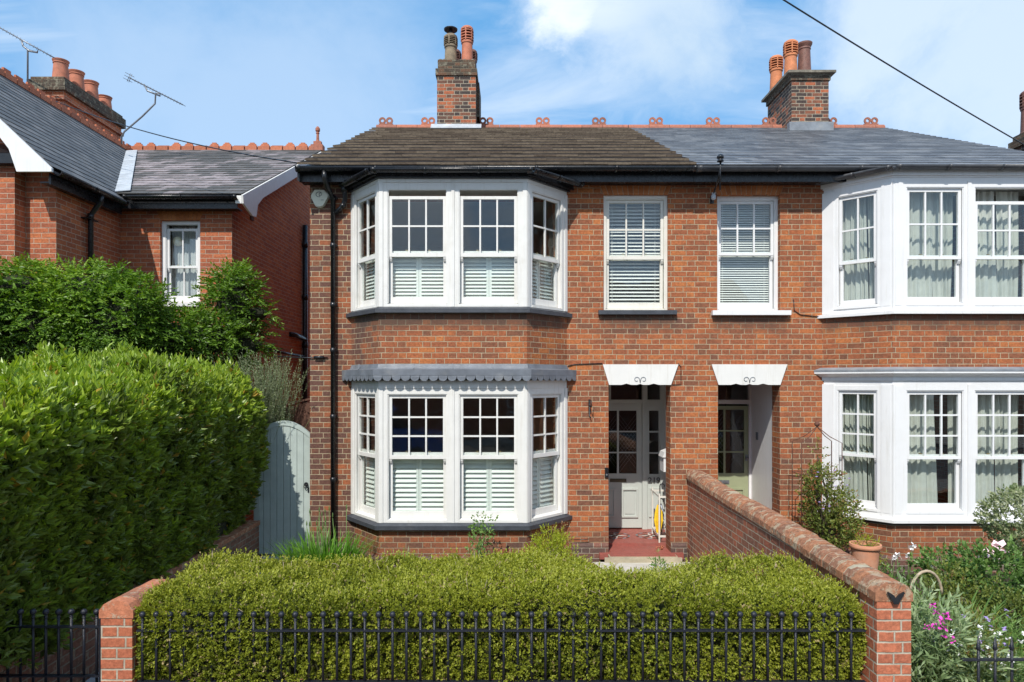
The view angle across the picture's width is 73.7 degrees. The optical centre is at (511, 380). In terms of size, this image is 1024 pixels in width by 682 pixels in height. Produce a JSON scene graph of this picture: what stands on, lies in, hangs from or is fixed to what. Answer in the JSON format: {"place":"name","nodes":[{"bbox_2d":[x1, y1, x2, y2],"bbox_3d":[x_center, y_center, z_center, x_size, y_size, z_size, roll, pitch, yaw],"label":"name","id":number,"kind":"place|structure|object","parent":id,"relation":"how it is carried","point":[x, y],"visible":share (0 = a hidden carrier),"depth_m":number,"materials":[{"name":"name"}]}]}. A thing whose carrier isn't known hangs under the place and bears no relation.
{"place":"outdoors","nodes":[
{"label":"outdoors","id":0,"kind":"place"},
{"bbox_2d":[0,340,271,668],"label":"laurel hedge","id":1,"kind":"object","parent":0,"point":[123,468],"visible":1,"depth_m":6.23,"materials":[{"name":"green plant"}]},
{"bbox_2d":[86,554,299,681],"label":"side path","id":2,"kind":"structure","parent":0,"point":[91,679],"depth_m":9.79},
{"bbox_2d":[0,0,1023,149],"label":"sky","id":3,"kind":"structure","parent":0,"point":[243,72],"materials":[{"name":"blue"}]},
{"bbox_2d":[559,562,689,582],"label":"garden path","id":4,"kind":"structure","parent":0,"point":[626,566],"depth_m":9.42,"materials":[{"name":"stone"}]},
{"bbox_2d":[648,545,667,570],"bbox_3d":[1.813,2.281,8.359,0.318,0.544,0.375,0,0,0],"label":"sedum plant","id":5,"kind":"object","parent":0,"point":[663,561],"visible":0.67,"depth_m":8.34,"materials":[{"name":"green plant"}]},
{"bbox_2d":[345,571,1023,681],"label":"garden bed","id":6,"kind":"object","parent":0,"point":[905,574],"depth_m":8.77,"materials":[{"name":"green plant"}]},
{"bbox_2d":[99,579,167,681],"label":"brick pier","id":7,"kind":"structure","parent":6,"relation":"on","point":[119,641],"depth_m":4.79,"materials":[{"name":"brick"}]},
{"bbox_2d":[99,619,100,681],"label":"gate post","id":8,"kind":"object","parent":7,"relation":"attached to","point":[99,650],"visible":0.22,"depth_m":4.84,"materials":[{"name":"metal"}]},
{"bbox_2d":[0,609,99,681],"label":"iron gate","id":9,"kind":"structure","parent":8,"relation":"attached to","point":[58,626],"depth_m":4.85,"materials":[{"name":"metal"}]},
{"bbox_2d":[253,504,383,582],"bbox_3d":[-2.447,2.066,8.778,1.567,0.969,1.576,0,0,39],"label":"strap leaf clump","id":10,"kind":"object","parent":6,"relation":"on","point":[312,548],"visible":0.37,"depth_m":8.84,"materials":[{"name":"green plant"}]},
{"bbox_2d":[463,511,498,558],"bbox_3d":[-0.402,2.114,8.728,0.443,0.882,0.323,0,0,15],"label":"rose bush","id":11,"kind":"object","parent":6,"relation":"on","point":[478,548],"visible":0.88,"depth_m":8.75,"materials":[{"name":"green plant"}]},
{"bbox_2d":[277,25,696,572],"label":"brick house","id":12,"kind":"structure","parent":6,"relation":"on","point":[502,321],"depth_m":9.82,"materials":[{"name":"brick"}]},
{"bbox_2d":[254,420,309,553],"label":"side gate","id":13,"kind":"structure","parent":12,"relation":"attached to","point":[281,511],"depth_m":9.92,"materials":[{"name":"paint"}]},
{"bbox_2d":[353,184,375,310],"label":"sash window","id":14,"kind":"structure","parent":12,"relation":"in","point":[369,193],"depth_m":9.74,"materials":[{"name":"white paint"}]},
{"bbox_2d":[353,388,375,521],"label":"sash window","id":15,"kind":"structure","parent":12,"relation":"in","point":[368,511],"depth_m":9.74,"materials":[{"name":"white paint"}]},
{"bbox_2d":[383,182,450,306],"bbox_3d":[-1.275,-1.830,9.277,0.920,1.670,0.207,0,0,0],"label":"sash window","id":16,"kind":"structure","parent":12,"relation":"in","point":[410,278],"depth_m":9.22,"materials":[{"name":"white paint"}]},
{"bbox_2d":[383,388,450,522],"bbox_3d":[-1.275,1.008,9.277,0.920,1.805,0.207,0,0,0],"label":"sash window","id":17,"kind":"structure","parent":12,"relation":"in","point":[416,485],"depth_m":9.25,"materials":[{"name":"white paint"}]},
{"bbox_2d":[454,182,522,306],"bbox_3d":[-0.315,-1.830,9.277,0.920,1.670,0.207,0,0,0],"label":"sash window","id":18,"kind":"structure","parent":12,"relation":"in","point":[481,278],"depth_m":9.22,"materials":[{"name":"white paint"}]},
{"bbox_2d":[454,388,522,522],"bbox_3d":[-0.315,1.008,9.277,0.920,1.805,0.207,0,0,0],"label":"sash window","id":19,"kind":"structure","parent":12,"relation":"in","point":[491,483],"depth_m":9.25,"materials":[{"name":"white paint"}]},
{"bbox_2d":[530,184,564,310],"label":"sash window","id":20,"kind":"structure","parent":12,"relation":"in","point":[550,297],"depth_m":9.70,"materials":[{"name":"white paint"}]},
{"bbox_2d":[530,388,564,521],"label":"sash window","id":21,"kind":"structure","parent":12,"relation":"in","point":[547,466],"depth_m":9.70,"materials":[{"name":"white paint"}]},
{"bbox_2d":[609,404,641,527],"bbox_3d":[1.728,1.393,11.181,0.795,2.025,0.067,0,0,0],"label":"door","id":22,"kind":"structure","parent":12,"relation":"in","point":[625,489],"depth_m":11.17,"materials":[{"name":"grey paint"}]},
{"bbox_2d":[604,196,666,309],"bbox_3d":[1.782,-1.835,9.957,0.927,1.680,0.197,0,0,0],"label":"sash window","id":23,"kind":"structure","parent":12,"relation":"in","point":[662,200],"depth_m":9.94,"materials":[{"name":"beige paint"}]},
{"bbox_2d":[652,487,665,542],"bbox_3d":[2.322,2.057,10.520,0.257,0.734,0.622,0,0,0],"label":"umbrella stand","id":24,"kind":"object","parent":12,"relation":"on","point":[659,497],"visible":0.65,"depth_m":10.51,"materials":[{"name":"beige paint"}]},
{"bbox_2d":[654,498,663,536],"bbox_3d":[2.239,2.103,10.402,0.139,0.633,0.130,0,0,-22],"label":"umbrella","id":25,"kind":"object","parent":24,"relation":"in","point":[656,518],"visible":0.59,"depth_m":10.37,"materials":[{"name":"yellow fabric"}]},
{"bbox_2d":[659,483,664,534],"bbox_3d":[2.279,1.998,10.498,0.139,0.843,0.130,0,0,23],"label":"umbrella","id":26,"kind":"object","parent":24,"relation":"in","point":[662,507],"visible":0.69,"depth_m":10.49,"materials":[{"name":"fabric"}]},
{"bbox_2d":[659,448,665,471],"bbox_3d":[2.393,1.220,10.530,0.205,0.340,0.300,0,0,0],"label":"post box","id":27,"kind":"object","parent":12,"relation":"attached to","point":[662,453],"visible":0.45,"depth_m":10.48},
{"bbox_2d":[130,545,867,681],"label":"clipped hedge","id":28,"kind":"object","parent":6,"relation":"on","point":[580,586],"visible":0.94,"depth_m":4.90,"materials":[{"name":"green plant"}]},
{"bbox_2d":[150,676,861,679],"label":"dwarf wall","id":29,"kind":"structure","parent":6,"relation":"on","point":[505,679],"depth_m":4.89,"materials":[{"name":"brick"}]},
{"bbox_2d":[136,611,865,681],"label":"iron railing","id":30,"kind":"object","parent":29,"relation":"on","point":[545,629],"visible":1,"depth_m":4.77,"materials":[{"name":"metal"}]},
{"bbox_2d":[522,523,579,572],"bbox_3d":[0.458,2.171,8.723,0.913,0.768,0.687,0,0,0],"label":"lime shrub","id":31,"kind":"object","parent":6,"relation":"on","point":[556,538],"visible":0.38,"depth_m":8.71,"materials":[{"name":"green plant"}]},
{"bbox_2d":[545,521,572,555],"bbox_3d":[0.617,2.188,8.944,0.375,0.728,0.363,0,0,0],"label":"purple shrub","id":32,"kind":"object","parent":6,"relation":"on","point":[558,530],"visible":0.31,"depth_m":8.93,"materials":[{"name":"green plant"}]},
{"bbox_2d":[686,469,912,681],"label":"boundary wall","id":33,"kind":"structure","parent":6,"relation":"on","point":[731,521],"depth_m":5.89,"materials":[{"name":"brick"}]},
{"bbox_2d":[628,39,1023,572],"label":"brick house","id":34,"kind":"structure","parent":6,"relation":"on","point":[859,292],"depth_m":9.69,"materials":[{"name":"brick"}]},
{"bbox_2d":[718,406,747,496],"bbox_3d":[3.440,1.407,11.064,0.780,1.995,0.101,0,0,0],"label":"door","id":35,"kind":"structure","parent":34,"relation":"in","point":[738,482],"depth_m":11.07,"materials":[{"name":"green paint"}]},
{"bbox_2d":[717,197,777,309],"bbox_3d":[3.407,-1.835,10.003,0.905,1.680,0.187,0,0,0],"label":"sash window","id":36,"kind":"structure","parent":34,"relation":"in","point":[772,304],"depth_m":9.99,"materials":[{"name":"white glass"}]},
{"bbox_2d":[834,185,880,309],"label":"sash window","id":37,"kind":"structure","parent":34,"relation":"in","point":[851,259],"depth_m":9.66,"materials":[{"name":"white glass"}]},
{"bbox_2d":[834,386,880,511],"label":"sash window","id":38,"kind":"structure","parent":34,"relation":"in","point":[850,413],"depth_m":9.63,"materials":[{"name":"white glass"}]},
{"bbox_2d":[783,0,1023,144],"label":"overhead cable","id":39,"kind":"object","parent":34,"relation":"attached to","point":[821,23],"visible":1,"depth_m":11.77,"materials":[{"name":"black plastic"}]},
{"bbox_2d":[903,182,966,305],"bbox_3d":[5.690,-1.838,9.314,0.870,1.655,0.280,0,0,0],"label":"sash window","id":40,"kind":"structure","parent":34,"relation":"in","point":[928,223],"depth_m":9.38,"materials":[{"name":"white glass"}]},
{"bbox_2d":[903,386,966,513],"bbox_3d":[5.687,0.930,9.304,0.876,1.720,0.260,0,0,0],"label":"sash window","id":41,"kind":"structure","parent":34,"relation":"in","point":[920,496],"depth_m":9.25,"materials":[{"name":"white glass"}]},
{"bbox_2d":[972,182,1023,305],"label":"sash window","id":42,"kind":"structure","parent":34,"relation":"in","point":[986,290],"depth_m":9.39,"materials":[{"name":"white glass"}]},
{"bbox_2d":[972,386,1023,513],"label":"sash window","id":43,"kind":"structure","parent":34,"relation":"in","point":[994,408],"depth_m":9.40,"materials":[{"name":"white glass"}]},
{"bbox_2d":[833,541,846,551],"bbox_3d":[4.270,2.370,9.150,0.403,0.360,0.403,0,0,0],"label":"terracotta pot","id":44,"kind":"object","parent":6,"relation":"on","point":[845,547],"visible":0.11,"depth_m":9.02,"materials":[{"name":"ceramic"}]},
{"bbox_2d":[792,421,842,545],"bbox_3d":[4.120,1.399,9.230,0.552,1.701,0.312,0,0,0],"label":"plant obelisk","id":45,"kind":"object","parent":44,"relation":"on","point":[816,423],"visible":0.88,"depth_m":9.19,"materials":[{"name":"black metal"}]},
{"bbox_2d":[795,437,869,550],"bbox_3d":[4.249,1.519,9.036,0.877,1.535,0.823,0,0,0],"label":"clematis","id":46,"kind":"object","parent":44,"relation":"in","point":[822,522],"visible":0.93,"depth_m":8.99,"materials":[{"name":"green plant"}]},
{"bbox_2d":[848,540,881,569],"bbox_3d":[4.450,2.300,8.600,0.382,0.500,0.382,0,0,0],"label":"terracotta pot","id":47,"kind":"object","parent":6,"relation":"on","point":[868,555],"visible":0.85,"depth_m":8.47,"materials":[{"name":"ceramic"}]},
{"bbox_2d":[856,532,889,565],"bbox_3d":[4.506,2.123,8.609,0.392,0.459,0.349,0,0,-32],"label":"dry plant","id":48,"kind":"object","parent":47,"relation":"in","point":[868,537],"visible":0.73,"depth_m":8.60,"materials":[{"name":"green plant"}]},
{"bbox_2d":[892,542,934,608],"bbox_3d":[4.359,2.150,7.437,0.554,0.801,0.134,0,0,0],"label":"white scabious","id":49,"kind":"object","parent":6,"relation":"on","point":[911,548],"visible":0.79,"depth_m":7.41,"materials":[{"name":"white plant"}]},
{"bbox_2d":[878,560,1023,680],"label":"ground cover","id":50,"kind":"object","parent":6,"relation":"on","point":[900,568],"visible":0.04,"depth_m":8.64,"materials":[{"name":"green plant"}]},
{"bbox_2d":[897,571,1023,681],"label":"sweet pea","id":51,"kind":"object","parent":6,"relation":"on","point":[919,645],"visible":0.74,"depth_m":5.10,"materials":[{"name":"green plant"}]},
{"bbox_2d":[910,570,942,593],"bbox_3d":[3.456,1.684,5.700,0.330,0.213,0.024,0,0,-11],"label":"cane hoop","id":52,"kind":"object","parent":51,"relation":"in","point":[918,574],"visible":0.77,"depth_m":5.70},
{"bbox_2d":[901,580,1023,675],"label":"iris clump","id":53,"kind":"object","parent":6,"relation":"on","point":[983,610],"visible":0.06,"depth_m":6.05,"materials":[{"name":"green plant"}]},
{"bbox_2d":[906,535,1023,627],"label":"rose bush","id":54,"kind":"object","parent":6,"relation":"on","point":[987,556],"visible":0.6,"depth_m":7.03,"materials":[{"name":"green plant"}]},
{"bbox_2d":[908,554,1023,656],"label":"leafy shrub","id":55,"kind":"object","parent":6,"relation":"on","point":[988,592],"visible":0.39,"depth_m":6.49,"materials":[{"name":"green plant"}]},
{"bbox_2d":[911,593,1023,681],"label":"daisy plant","id":56,"kind":"object","parent":6,"relation":"on","point":[968,646],"visible":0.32,"depth_m":5.19,"materials":[{"name":"green plant"}]},
{"bbox_2d":[927,650,1023,681],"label":"broad leaf plant","id":57,"kind":"object","parent":6,"relation":"on","point":[1008,675],"visible":0.09,"depth_m":5.19,"materials":[{"name":"green plant"}]},
{"bbox_2d":[953,602,1023,681],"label":"daisy plant","id":58,"kind":"object","parent":6,"relation":"on","point":[1021,652],"visible":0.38,"depth_m":5.25,"materials":[{"name":"green plant"}]},
{"bbox_2d":[972,482,1023,613],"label":"variegated bush","id":59,"kind":"object","parent":6,"relation":"on","point":[1015,490],"visible":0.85,"depth_m":7.49,"materials":[{"name":"green plant"}]},
{"label":"ground","id":60,"kind":"structure","parent":0,"visible":0},
{"bbox_2d":[0,520,259,681],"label":"garden wall","id":61,"kind":"structure","parent":60,"relation":"on","point":[243,536],"depth_m":5.91,"materials":[{"name":"brick"}]},
{"bbox_2d":[0,251,283,374],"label":"hedge","id":62,"kind":"object","parent":60,"relation":"on","point":[77,310],"visible":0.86,"depth_m":9.81,"materials":[{"name":"green plant"}]},
{"bbox_2d":[0,57,324,519],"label":"brick house","id":63,"kind":"structure","parent":60,"relation":"on","point":[79,185],"depth_m":11.94,"materials":[{"name":"brick"}]},
{"bbox_2d":[0,26,56,81],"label":"tv aerial","id":64,"kind":"object","parent":63,"relation":"attached to","point":[27,49],"visible":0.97,"depth_m":13.59,"materials":[{"name":"metal"}]},
{"bbox_2d":[121,72,184,143],"bbox_3d":[-7.793,-5.866,14.623,1.528,1.404,0.418,0,0,6],"label":"tv aerial","id":65,"kind":"object","parent":63,"relation":"attached to","point":[146,112],"visible":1,"depth_m":14.59,"materials":[{"name":"metal"}]},
{"bbox_2d":[56,101,296,162],"bbox_3d":[-6.468,-4.529,11.825,8.599,3.070,0.016,0,0,34],"label":"overhead cable","id":66,"kind":"object","parent":63,"relation":"attached to","point":[182,140],"visible":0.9,"depth_m":11.02,"materials":[{"name":"black plastic"}]},
{"bbox_2d":[162,221,199,302],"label":"sash window","id":67,"kind":"structure","parent":63,"relation":"in","point":[184,271],"depth_m":11.86,"materials":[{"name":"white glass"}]},
{"bbox_2d":[211,348,309,438],"bbox_3d":[-3.630,1.033,10.295,1.882,3.038,1.724,0,0,19],"label":"rosemary bush","id":68,"kind":"object","parent":60,"relation":"on","point":[270,386],"visible":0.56,"depth_m":10.17,"materials":[{"name":"green plant"}]},
{"bbox_2d":[274,398,309,431],"bbox_3d":[-3.330,1.380,10.640,0.900,2.340,0.080,0,0,0],"label":"wooden fence","id":69,"kind":"object","parent":60,"relation":"on","point":[302,415],"visible":0.17,"depth_m":10.62,"materials":[{"name":"brown wood"}]},
{"bbox_2d":[1008,91,1023,150],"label":"brick house","id":70,"kind":"structure","parent":60,"relation":"on","point":[1015,145],"depth_m":15.09,"materials":[{"name":"brown brick"}]},
{"bbox_3d":[5.875,2.435,4.830,6.250,0.470,0.260,0,0,0],"label":"dwarf wall","id":71,"kind":"object","parent":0,"visible":0},
{"bbox_2d":[960,636,1023,681],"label":"iron railing","id":72,"kind":"object","parent":71,"relation":"on","point":[994,659],"visible":1,"depth_m":4.85,"materials":[{"name":"metal"}]}
]}

